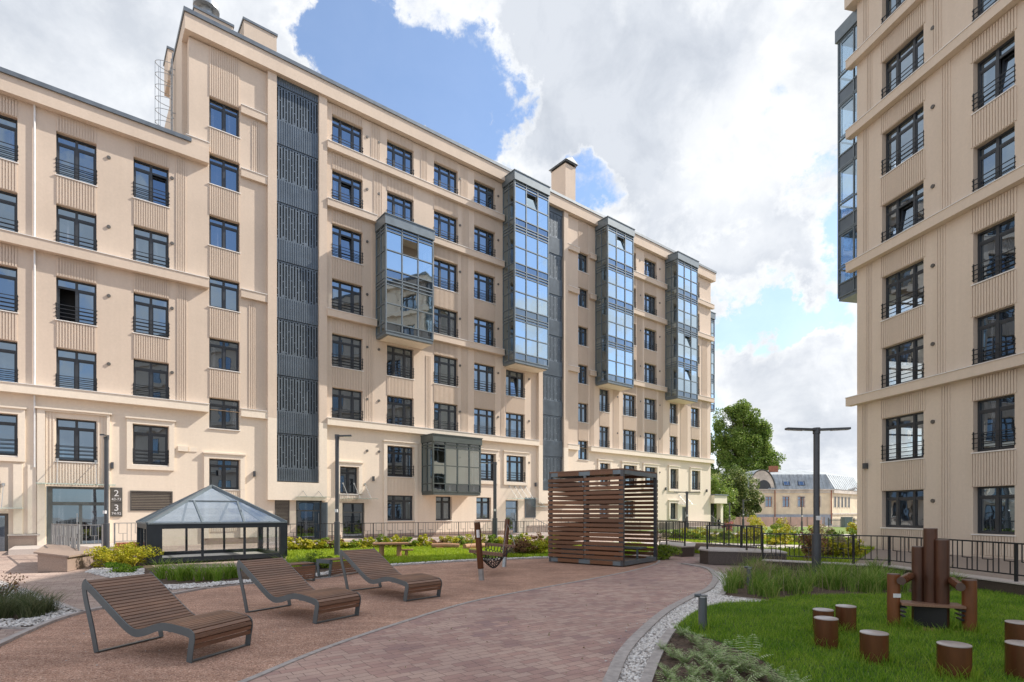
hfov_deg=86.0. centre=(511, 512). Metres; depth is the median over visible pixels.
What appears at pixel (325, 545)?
shrub
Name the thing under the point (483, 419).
window
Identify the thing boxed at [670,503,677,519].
window
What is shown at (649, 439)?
window
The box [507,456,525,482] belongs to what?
window
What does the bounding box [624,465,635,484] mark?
window
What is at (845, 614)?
post stool
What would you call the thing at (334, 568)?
slatted bench
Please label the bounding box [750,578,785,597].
tall grass clump
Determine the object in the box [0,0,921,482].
sky
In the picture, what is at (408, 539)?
shrub
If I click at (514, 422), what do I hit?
window
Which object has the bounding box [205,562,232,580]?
grass clump
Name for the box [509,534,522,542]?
shrub
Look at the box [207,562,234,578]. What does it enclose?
grass clump
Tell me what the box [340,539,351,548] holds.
shrub
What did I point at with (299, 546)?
shrub
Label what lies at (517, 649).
brick path
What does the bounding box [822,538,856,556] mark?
shrub
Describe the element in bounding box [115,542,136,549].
brick wall
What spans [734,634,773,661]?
fern
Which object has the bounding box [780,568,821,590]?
tall grass clump
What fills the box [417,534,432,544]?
shrub
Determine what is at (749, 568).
bollard light
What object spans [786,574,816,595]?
tall grass clump
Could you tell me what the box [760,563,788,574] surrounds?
tall grass clump
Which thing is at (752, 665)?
fern
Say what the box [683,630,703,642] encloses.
fern
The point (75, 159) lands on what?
window
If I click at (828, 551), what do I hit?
shrub
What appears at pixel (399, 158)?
window
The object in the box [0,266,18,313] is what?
window
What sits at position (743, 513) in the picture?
street lamp
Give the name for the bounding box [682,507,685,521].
entrance door
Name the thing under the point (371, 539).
shrub
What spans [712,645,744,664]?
fern
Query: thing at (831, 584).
tall grass clump
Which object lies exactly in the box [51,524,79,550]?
metal railing
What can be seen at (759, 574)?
tall grass clump
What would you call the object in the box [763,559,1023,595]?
retaining wall
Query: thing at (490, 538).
shrub
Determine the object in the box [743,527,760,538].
shrub
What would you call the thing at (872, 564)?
tall grass clump
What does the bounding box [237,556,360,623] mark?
sun lounger
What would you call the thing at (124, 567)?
shrub
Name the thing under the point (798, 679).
fern
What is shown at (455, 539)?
shrub
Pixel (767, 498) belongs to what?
window
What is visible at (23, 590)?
sedge clump
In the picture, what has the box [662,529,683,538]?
shrub
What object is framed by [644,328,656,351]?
window
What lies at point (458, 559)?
lawn
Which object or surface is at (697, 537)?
shrub
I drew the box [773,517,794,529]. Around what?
shrub
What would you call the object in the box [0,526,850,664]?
courtyard paving
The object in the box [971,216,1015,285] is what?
window
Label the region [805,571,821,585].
tall grass clump
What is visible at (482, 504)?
window
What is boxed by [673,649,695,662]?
fern
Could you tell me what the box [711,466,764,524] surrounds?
bushy tree
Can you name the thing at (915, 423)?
window
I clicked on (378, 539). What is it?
shrub
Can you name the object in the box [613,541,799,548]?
footpath
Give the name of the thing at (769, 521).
board fence
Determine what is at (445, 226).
window
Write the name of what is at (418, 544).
shrub
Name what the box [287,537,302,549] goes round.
shrub
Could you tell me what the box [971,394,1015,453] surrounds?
window
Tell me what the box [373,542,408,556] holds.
play table
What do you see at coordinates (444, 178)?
window
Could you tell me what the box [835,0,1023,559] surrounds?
apartment building
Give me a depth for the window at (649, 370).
49.70 m
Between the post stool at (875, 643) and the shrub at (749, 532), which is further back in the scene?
the shrub at (749, 532)
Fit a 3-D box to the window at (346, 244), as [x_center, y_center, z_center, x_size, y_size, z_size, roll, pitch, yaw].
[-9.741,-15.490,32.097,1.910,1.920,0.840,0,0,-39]
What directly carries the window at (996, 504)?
in the apartment building at (935, 103)
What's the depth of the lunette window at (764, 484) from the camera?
94.75 m
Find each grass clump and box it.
[140,557,182,578]
[155,564,181,579]
[166,557,195,580]
[168,559,204,579]
[183,564,212,580]
[197,560,219,579]
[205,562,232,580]
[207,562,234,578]
[211,559,240,577]
[273,553,297,562]
[290,554,318,568]
[712,567,754,593]
[717,567,744,579]
[723,564,753,588]
[729,563,760,582]
[730,559,771,577]
[738,572,772,594]
[742,562,780,586]
[746,560,767,578]
[747,568,795,590]
[748,557,785,578]
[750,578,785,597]
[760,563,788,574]
[764,567,795,590]
[774,566,792,575]
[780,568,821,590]
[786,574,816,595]
[787,564,818,579]
[805,562,855,589]
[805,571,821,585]
[806,565,844,587]
[807,559,838,567]
[809,561,850,574]
[817,565,852,587]
[829,559,856,573]
[842,565,872,580]
[842,573,870,591]
[850,568,889,592]
[851,570,885,592]
[852,566,880,581]
[856,568,877,586]
[857,564,905,589]
[862,556,895,568]
[867,563,890,573]
[875,570,909,592]
[950,570,974,589]
[950,572,964,589]
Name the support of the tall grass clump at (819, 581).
on the flower bed at (741, 592)
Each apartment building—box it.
[0,67,209,550]
[155,0,727,544]
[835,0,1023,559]
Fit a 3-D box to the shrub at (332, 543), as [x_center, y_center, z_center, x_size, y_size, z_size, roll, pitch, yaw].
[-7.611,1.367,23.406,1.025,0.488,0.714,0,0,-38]
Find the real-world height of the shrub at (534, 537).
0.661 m
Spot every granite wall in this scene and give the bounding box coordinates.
[659,541,695,556]
[698,547,786,564]
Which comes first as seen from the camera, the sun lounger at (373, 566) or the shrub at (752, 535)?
the sun lounger at (373, 566)
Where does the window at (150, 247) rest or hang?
in the apartment building at (97, 278)
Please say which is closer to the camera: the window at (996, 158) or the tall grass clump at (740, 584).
the tall grass clump at (740, 584)
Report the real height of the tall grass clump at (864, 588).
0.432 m
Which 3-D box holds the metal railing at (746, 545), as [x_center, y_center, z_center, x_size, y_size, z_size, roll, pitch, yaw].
[6.908,0.782,17.003,1.658,0.755,0.351,0,0,11]
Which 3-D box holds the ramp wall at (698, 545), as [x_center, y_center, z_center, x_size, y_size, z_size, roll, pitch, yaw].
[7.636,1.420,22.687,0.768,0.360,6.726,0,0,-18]
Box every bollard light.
[694,593,707,630]
[744,566,752,585]
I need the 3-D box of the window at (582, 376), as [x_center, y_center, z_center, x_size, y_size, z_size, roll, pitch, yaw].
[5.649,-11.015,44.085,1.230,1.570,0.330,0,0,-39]
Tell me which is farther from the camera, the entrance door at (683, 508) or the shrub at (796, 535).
the entrance door at (683, 508)
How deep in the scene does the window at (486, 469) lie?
38.28 m
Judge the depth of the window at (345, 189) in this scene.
32.06 m
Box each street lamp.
[100,434,109,551]
[334,434,351,556]
[480,462,497,539]
[674,491,699,533]
[742,500,743,527]
[785,427,850,572]
[801,497,804,530]
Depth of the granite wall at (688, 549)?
19.86 m
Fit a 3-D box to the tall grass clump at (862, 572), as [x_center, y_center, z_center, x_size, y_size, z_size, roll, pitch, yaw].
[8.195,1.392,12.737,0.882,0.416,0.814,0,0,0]
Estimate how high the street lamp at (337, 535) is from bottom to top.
4.398 m
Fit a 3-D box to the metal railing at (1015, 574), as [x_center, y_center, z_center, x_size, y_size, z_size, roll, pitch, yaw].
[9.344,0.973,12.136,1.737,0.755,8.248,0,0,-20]
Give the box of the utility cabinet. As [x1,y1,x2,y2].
[841,517,852,526]
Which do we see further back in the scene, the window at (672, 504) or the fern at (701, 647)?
the window at (672, 504)
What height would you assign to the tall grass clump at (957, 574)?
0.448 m
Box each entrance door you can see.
[47,486,103,544]
[296,500,320,539]
[342,503,363,538]
[506,500,516,532]
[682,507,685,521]
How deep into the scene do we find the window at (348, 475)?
32.04 m
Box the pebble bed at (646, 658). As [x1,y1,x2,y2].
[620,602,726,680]
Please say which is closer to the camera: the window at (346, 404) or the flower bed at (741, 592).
the flower bed at (741, 592)
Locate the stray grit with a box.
[65,593,383,665]
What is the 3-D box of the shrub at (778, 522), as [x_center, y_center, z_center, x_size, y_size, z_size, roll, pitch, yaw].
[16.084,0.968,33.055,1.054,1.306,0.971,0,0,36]
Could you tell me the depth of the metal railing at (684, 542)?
20.44 m
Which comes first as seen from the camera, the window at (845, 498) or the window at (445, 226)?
the window at (445, 226)
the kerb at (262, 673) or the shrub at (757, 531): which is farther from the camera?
the shrub at (757, 531)
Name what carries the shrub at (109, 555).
on the flower bed at (166, 581)
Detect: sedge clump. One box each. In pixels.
[0,579,30,597]
[0,587,46,614]
[0,592,32,618]
[1,583,49,603]
[1,589,63,618]
[22,589,78,613]
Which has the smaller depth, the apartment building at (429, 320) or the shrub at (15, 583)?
the shrub at (15, 583)
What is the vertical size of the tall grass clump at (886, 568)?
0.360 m
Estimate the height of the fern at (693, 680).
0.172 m
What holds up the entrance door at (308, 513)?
in the apartment building at (429, 320)
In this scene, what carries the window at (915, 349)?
in the apartment building at (935, 103)
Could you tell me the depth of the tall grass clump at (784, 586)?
11.14 m
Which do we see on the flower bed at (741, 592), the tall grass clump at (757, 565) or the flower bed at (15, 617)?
the tall grass clump at (757, 565)
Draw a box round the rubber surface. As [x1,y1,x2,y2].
[0,558,657,681]
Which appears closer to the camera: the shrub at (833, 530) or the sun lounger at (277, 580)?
the sun lounger at (277, 580)
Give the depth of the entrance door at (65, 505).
24.26 m
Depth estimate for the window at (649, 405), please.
49.70 m
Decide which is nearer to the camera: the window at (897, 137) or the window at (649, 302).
the window at (897, 137)
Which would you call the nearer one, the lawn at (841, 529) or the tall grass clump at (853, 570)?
the tall grass clump at (853, 570)
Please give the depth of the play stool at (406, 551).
19.56 m
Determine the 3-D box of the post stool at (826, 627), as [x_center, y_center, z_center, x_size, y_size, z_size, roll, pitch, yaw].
[3.725,1.430,6.514,0.256,0.360,0.256,0,0,0]
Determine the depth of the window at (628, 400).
47.79 m
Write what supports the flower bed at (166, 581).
on the courtyard paving
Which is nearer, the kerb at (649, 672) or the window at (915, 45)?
the kerb at (649, 672)
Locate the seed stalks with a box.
[734,542,960,596]
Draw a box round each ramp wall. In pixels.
[33,544,92,571]
[659,538,755,549]
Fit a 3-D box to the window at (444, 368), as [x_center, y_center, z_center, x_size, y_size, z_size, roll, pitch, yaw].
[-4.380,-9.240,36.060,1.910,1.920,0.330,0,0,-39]
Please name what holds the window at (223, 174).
in the apartment building at (429, 320)
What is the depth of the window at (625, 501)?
47.88 m
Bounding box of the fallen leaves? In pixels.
[389,583,680,672]
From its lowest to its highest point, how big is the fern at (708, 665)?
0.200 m
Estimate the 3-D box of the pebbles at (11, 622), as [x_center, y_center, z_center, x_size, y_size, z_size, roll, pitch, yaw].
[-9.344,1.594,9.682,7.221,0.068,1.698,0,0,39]
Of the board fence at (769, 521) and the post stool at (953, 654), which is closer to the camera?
the post stool at (953, 654)
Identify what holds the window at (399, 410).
in the apartment building at (429, 320)
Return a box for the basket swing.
[469,519,515,579]
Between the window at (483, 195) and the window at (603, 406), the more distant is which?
the window at (603, 406)
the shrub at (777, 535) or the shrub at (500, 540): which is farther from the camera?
the shrub at (777, 535)
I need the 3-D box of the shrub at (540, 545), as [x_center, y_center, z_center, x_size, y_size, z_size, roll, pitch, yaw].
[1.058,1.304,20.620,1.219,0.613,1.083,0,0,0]
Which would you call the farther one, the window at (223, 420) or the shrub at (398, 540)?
the window at (223, 420)
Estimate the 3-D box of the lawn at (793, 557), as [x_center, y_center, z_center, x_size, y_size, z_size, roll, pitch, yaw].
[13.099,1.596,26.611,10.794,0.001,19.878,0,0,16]
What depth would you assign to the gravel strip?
17.18 m
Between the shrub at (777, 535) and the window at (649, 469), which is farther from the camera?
the window at (649, 469)
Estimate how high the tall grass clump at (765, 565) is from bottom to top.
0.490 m
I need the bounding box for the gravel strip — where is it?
[855,549,1023,580]
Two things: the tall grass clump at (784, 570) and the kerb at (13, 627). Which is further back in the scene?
the tall grass clump at (784, 570)
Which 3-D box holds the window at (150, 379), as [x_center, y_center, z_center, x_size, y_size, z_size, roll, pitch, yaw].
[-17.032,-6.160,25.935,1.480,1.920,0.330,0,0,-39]
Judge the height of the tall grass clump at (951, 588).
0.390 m
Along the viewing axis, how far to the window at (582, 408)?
44.29 m
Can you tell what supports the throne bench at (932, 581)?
on the lawn at (767, 663)
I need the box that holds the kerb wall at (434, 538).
[266,532,592,544]
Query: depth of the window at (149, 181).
25.98 m
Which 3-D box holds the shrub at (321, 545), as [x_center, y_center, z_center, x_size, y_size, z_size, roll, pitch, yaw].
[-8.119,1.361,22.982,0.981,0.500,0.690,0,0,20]
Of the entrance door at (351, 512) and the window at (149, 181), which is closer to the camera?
the window at (149, 181)
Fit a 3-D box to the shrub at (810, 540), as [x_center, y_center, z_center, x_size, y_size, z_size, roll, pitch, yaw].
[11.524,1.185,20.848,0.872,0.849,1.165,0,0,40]
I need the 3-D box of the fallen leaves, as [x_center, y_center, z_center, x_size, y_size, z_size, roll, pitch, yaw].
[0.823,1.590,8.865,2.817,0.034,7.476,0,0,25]
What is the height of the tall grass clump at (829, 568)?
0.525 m
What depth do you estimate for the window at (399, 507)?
34.14 m
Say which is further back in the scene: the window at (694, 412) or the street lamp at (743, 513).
the window at (694, 412)
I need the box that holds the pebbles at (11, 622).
[0,582,77,626]
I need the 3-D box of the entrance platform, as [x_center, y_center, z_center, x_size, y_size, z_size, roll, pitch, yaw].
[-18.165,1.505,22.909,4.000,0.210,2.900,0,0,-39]
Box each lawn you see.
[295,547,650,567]
[635,527,851,533]
[675,590,1023,681]
[695,540,873,562]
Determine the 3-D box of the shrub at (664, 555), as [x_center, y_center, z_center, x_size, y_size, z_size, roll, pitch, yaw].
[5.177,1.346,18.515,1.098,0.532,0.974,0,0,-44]
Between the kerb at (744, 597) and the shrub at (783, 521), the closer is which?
the kerb at (744, 597)
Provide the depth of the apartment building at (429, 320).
33.47 m
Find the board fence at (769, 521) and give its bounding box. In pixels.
[716,517,824,525]
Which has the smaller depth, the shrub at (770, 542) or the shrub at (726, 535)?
the shrub at (770, 542)
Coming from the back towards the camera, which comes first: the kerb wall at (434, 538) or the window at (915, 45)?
the kerb wall at (434, 538)
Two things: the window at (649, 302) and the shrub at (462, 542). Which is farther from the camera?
the window at (649, 302)
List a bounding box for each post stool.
[813,608,833,631]
[814,616,838,648]
[835,604,856,632]
[859,630,888,665]
[936,640,972,680]
[1004,640,1023,680]
[1005,620,1023,640]
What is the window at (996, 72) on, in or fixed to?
in the apartment building at (935, 103)
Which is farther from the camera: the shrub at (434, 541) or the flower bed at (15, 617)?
the shrub at (434, 541)
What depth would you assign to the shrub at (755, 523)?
33.73 m
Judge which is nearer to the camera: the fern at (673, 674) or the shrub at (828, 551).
the fern at (673, 674)
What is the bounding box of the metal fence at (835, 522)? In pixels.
[828,518,855,526]
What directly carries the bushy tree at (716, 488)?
on the ground
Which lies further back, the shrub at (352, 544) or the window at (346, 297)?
the window at (346, 297)
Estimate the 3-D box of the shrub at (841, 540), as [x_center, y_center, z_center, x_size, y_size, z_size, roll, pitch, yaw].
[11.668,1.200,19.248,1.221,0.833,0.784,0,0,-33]
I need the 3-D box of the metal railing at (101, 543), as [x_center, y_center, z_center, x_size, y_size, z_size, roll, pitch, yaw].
[-16.673,0.922,21.100,1.576,0.875,0.064,0,0,-41]
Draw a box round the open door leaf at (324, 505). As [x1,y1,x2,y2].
[321,502,327,538]
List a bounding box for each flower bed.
[1,596,69,625]
[90,560,332,585]
[653,631,783,681]
[725,571,956,598]
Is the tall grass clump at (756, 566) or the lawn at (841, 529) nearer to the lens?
the tall grass clump at (756, 566)
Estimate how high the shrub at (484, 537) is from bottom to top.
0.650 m
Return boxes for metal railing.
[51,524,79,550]
[53,525,102,546]
[114,523,136,544]
[287,521,638,539]
[657,520,760,548]
[657,521,685,545]
[706,525,762,549]
[761,533,1023,581]
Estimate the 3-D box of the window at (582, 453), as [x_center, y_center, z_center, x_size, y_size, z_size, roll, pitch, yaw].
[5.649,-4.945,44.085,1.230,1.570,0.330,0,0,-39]
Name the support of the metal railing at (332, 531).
on the kerb wall at (434, 538)
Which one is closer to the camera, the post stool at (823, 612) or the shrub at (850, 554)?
the post stool at (823, 612)
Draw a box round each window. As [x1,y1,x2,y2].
[0,115,18,163]
[0,190,17,231]
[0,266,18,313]
[0,340,17,382]
[0,414,17,456]
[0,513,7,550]
[55,133,97,187]
[55,205,96,250]
[55,277,97,326]
[55,348,96,390]
[55,418,97,463]
[132,159,169,208]
[132,293,169,338]
[133,226,169,267]
[133,359,169,398]
[133,424,168,466]
[208,98,240,138]
[208,155,240,193]
[208,216,240,253]
[208,277,240,312]
[208,338,240,372]
[208,398,240,430]
[209,459,239,490]
[331,225,363,265]
[331,334,363,371]
[332,117,362,153]
[332,171,362,208]
[332,280,362,315]
[332,388,362,420]
[340,467,357,494]
[386,345,413,379]
[387,142,413,175]
[387,193,413,221]
[387,396,413,425]
[387,446,413,477]
[387,495,411,520]
[433,355,458,387]
[434,163,457,193]
[434,211,457,243]
[434,259,458,293]
[434,307,457,337]
[434,403,457,430]
[436,497,452,520]
[474,182,495,208]
[474,227,495,257]
[474,272,495,304]
[474,318,495,346]
[474,363,495,393]
[474,408,495,434]
[476,497,491,519]
[481,454,492,481]
[506,370,525,398]
[506,413,524,438]
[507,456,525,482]
[578,253,588,274]
[578,289,588,309]
[578,327,588,347]
[578,365,588,385]
[578,403,588,423]
[578,441,588,460]
[599,389,609,412]
[599,426,609,447]
[600,463,609,485]
[623,394,636,417]
[623,430,635,450]
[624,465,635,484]
[625,501,632,517]
[644,259,656,279]
[644,294,656,315]
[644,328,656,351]
[644,363,656,384]
[644,398,656,420]
[644,433,656,452]
[645,467,654,487]
[670,404,677,424]
[670,436,677,454]
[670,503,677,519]
[671,469,677,489]
[691,408,699,427]
[691,439,699,457]
[692,471,699,490]
[757,480,770,488]
[765,496,772,507]
[782,496,789,507]
[797,496,804,507]
[837,496,839,507]
[844,497,846,507]
[880,106,923,178]
[880,260,923,321]
[880,412,923,462]
[880,489,923,529]
[881,0,904,23]
[881,29,923,98]
[881,183,923,242]
[881,336,923,387]
[888,91,923,454]
[971,35,1015,115]
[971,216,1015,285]
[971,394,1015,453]
[971,486,1015,536]
[972,0,996,20]
[972,126,1015,191]
[972,306,1015,364]
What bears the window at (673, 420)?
in the apartment building at (429, 320)
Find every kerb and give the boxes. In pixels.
[0,581,82,611]
[0,587,206,646]
[0,627,28,628]
[207,558,544,588]
[238,559,659,681]
[602,563,717,681]
[639,628,675,681]
[723,595,760,599]
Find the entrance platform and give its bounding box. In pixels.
[8,543,114,554]
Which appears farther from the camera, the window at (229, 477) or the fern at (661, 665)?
the window at (229, 477)
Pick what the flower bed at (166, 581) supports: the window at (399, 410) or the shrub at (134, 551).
the shrub at (134, 551)
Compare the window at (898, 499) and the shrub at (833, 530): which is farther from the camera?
the window at (898, 499)
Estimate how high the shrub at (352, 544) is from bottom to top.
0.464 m
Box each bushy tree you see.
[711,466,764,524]
[711,475,739,523]
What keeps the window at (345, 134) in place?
in the apartment building at (429, 320)
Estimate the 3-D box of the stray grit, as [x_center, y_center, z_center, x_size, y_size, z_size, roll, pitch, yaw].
[-3.733,1.600,9.102,3.415,0.022,6.686,0,0,25]
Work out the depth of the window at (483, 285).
38.10 m
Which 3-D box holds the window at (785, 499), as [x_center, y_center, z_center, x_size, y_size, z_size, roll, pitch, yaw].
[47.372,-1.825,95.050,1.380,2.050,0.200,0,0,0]
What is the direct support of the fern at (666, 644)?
on the flower bed at (685, 646)
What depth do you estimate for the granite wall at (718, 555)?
16.67 m
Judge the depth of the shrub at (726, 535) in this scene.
29.76 m
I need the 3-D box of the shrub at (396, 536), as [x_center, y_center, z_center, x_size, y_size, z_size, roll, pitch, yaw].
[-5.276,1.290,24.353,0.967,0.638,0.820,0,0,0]
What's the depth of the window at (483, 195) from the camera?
38.11 m
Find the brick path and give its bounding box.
[249,556,712,681]
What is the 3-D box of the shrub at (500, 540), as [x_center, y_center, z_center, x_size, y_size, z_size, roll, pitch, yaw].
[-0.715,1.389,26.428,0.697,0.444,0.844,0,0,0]
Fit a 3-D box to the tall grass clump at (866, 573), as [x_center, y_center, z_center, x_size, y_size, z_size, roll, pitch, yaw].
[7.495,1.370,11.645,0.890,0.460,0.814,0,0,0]
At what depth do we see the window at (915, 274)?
23.13 m
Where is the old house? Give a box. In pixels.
[738,466,856,525]
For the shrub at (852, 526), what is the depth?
34.12 m
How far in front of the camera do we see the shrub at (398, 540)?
24.41 m
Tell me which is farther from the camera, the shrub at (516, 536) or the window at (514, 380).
the window at (514, 380)
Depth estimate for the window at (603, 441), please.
45.85 m
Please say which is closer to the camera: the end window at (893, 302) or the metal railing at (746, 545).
the metal railing at (746, 545)
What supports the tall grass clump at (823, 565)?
on the flower bed at (741, 592)
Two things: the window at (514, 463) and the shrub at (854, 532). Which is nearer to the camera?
the shrub at (854, 532)
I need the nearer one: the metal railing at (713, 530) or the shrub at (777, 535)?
the metal railing at (713, 530)
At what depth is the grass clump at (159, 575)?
13.15 m
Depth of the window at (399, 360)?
34.10 m
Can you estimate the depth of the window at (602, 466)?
45.86 m
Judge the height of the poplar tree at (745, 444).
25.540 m
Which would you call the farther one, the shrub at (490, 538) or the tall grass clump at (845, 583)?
the shrub at (490, 538)
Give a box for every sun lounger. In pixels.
[82,572,252,662]
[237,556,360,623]
[339,548,441,601]
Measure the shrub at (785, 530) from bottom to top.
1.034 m
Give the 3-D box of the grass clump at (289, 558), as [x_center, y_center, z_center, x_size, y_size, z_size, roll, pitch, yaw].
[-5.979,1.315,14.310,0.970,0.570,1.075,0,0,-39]
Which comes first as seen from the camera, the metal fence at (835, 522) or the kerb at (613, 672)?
the kerb at (613, 672)
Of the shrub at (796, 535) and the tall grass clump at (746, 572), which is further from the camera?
the shrub at (796, 535)
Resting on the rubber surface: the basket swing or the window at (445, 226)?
the basket swing
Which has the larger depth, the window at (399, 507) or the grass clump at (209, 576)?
the window at (399, 507)
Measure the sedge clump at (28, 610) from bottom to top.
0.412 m
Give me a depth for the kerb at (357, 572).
14.47 m
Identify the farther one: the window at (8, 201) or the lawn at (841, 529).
the lawn at (841, 529)
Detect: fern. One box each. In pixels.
[655,662,681,678]
[655,671,675,681]
[657,639,668,648]
[663,643,684,657]
[668,670,699,681]
[671,623,688,635]
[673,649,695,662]
[682,662,709,676]
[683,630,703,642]
[685,672,721,681]
[688,646,708,658]
[693,635,714,651]
[694,649,725,669]
[703,657,740,681]
[705,642,727,657]
[710,639,751,667]
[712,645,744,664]
[726,651,756,672]
[726,666,765,681]
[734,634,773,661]
[746,655,771,678]
[761,666,789,681]
[777,670,810,681]
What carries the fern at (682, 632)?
on the flower bed at (685, 646)
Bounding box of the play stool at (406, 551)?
[402,549,412,555]
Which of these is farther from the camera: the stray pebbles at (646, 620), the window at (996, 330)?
the window at (996, 330)
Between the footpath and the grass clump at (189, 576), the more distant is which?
the footpath
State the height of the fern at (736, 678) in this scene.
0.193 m
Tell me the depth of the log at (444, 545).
23.79 m
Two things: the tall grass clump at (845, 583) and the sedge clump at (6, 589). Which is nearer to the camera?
the sedge clump at (6, 589)
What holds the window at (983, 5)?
in the apartment building at (935, 103)
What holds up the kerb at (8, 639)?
on the rubber surface
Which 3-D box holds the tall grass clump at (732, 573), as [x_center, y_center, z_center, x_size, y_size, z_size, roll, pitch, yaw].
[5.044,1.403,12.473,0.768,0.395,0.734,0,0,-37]
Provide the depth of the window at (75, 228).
24.25 m
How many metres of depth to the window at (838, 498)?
97.00 m
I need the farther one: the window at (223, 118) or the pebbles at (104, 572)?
the window at (223, 118)
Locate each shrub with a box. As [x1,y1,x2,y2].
[0,571,27,601]
[83,543,132,567]
[103,562,142,571]
[118,541,163,566]
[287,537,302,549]
[292,539,309,549]
[298,550,332,567]
[300,539,315,549]
[311,539,329,548]
[314,537,333,548]
[323,539,344,548]
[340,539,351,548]
[343,539,361,547]
[350,537,373,548]
[361,536,378,547]
[375,534,391,546]
[381,534,401,546]
[392,536,406,547]
[402,537,418,546]
[409,536,427,545]
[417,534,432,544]
[429,538,447,544]
[439,535,452,542]
[448,536,460,542]
[457,535,472,544]
[461,534,475,542]
[474,533,487,542]
[485,534,498,542]
[491,537,503,543]
[500,547,521,552]
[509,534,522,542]
[511,538,538,553]
[520,533,530,542]
[526,539,548,553]
[529,532,544,540]
[650,531,670,538]
[650,544,682,559]
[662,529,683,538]
[680,531,708,539]
[708,531,732,540]
[721,521,733,530]
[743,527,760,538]
[743,530,760,540]
[743,530,766,540]
[746,515,762,529]
[749,520,767,531]
[764,536,788,544]
[767,523,792,540]
[767,524,783,537]
[770,518,787,534]
[772,524,795,544]
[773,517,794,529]
[784,529,808,541]
[795,528,830,560]
[800,533,827,551]
[820,523,834,540]
[821,544,840,556]
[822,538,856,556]
[824,529,850,541]
[830,542,866,555]
[831,539,864,556]
[832,536,862,555]
[845,520,856,536]
[848,528,856,537]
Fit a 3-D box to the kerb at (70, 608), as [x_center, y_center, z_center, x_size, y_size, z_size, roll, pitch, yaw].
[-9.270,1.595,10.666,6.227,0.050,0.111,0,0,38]
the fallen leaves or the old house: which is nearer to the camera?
the fallen leaves
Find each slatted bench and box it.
[289,561,316,580]
[316,557,355,576]
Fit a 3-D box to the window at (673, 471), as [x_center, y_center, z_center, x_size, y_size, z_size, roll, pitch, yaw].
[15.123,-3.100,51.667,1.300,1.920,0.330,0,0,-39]
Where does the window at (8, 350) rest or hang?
in the apartment building at (97, 278)
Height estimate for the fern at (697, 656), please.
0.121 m
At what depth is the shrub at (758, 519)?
39.87 m
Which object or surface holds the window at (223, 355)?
in the apartment building at (429, 320)
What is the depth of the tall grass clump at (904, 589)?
10.99 m
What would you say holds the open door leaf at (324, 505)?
in the apartment building at (429, 320)
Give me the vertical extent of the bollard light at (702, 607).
0.503 m
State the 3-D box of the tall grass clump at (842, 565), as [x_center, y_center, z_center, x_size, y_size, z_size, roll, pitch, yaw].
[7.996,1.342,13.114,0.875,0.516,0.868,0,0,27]
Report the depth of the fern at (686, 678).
4.88 m
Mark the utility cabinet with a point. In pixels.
(845, 521)
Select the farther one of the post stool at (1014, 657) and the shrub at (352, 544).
the shrub at (352, 544)
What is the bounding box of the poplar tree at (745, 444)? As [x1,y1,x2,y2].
[711,398,786,479]
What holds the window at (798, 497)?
in the old house
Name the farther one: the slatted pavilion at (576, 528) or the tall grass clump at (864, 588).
the slatted pavilion at (576, 528)
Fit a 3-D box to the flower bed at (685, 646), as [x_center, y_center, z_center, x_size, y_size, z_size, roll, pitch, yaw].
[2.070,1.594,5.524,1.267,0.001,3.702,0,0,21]
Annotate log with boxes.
[432,543,458,548]
[463,543,487,548]
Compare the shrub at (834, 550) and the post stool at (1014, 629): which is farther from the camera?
the shrub at (834, 550)
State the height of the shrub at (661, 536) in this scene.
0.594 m
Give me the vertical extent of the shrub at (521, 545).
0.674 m
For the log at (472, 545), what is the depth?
23.37 m
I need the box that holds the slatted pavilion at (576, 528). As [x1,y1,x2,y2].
[548,468,657,565]
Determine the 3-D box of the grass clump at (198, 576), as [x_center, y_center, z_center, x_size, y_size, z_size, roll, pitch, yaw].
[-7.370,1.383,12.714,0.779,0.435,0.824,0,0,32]
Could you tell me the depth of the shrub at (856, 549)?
18.82 m
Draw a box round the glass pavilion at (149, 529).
[136,485,287,564]
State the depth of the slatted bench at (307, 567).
12.62 m
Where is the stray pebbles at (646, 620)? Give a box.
[599,570,711,670]
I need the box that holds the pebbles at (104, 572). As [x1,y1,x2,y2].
[85,556,548,589]
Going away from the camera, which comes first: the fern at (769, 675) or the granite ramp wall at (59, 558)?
the fern at (769, 675)
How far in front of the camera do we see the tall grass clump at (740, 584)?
11.56 m
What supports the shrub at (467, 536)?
on the lawn at (458, 559)
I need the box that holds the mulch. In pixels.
[655,635,774,681]
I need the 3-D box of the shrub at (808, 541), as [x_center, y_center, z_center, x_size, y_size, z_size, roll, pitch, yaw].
[9.907,1.068,18.111,0.801,1.112,0.944,0,0,-31]
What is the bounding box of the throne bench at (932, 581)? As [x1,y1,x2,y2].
[887,528,976,631]
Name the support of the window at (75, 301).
in the apartment building at (97, 278)
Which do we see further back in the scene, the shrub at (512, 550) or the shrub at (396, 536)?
the shrub at (396, 536)
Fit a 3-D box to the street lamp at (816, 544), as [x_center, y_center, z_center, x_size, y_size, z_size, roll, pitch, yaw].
[7.651,-0.260,13.785,1.573,3.720,0.240,0,0,1]

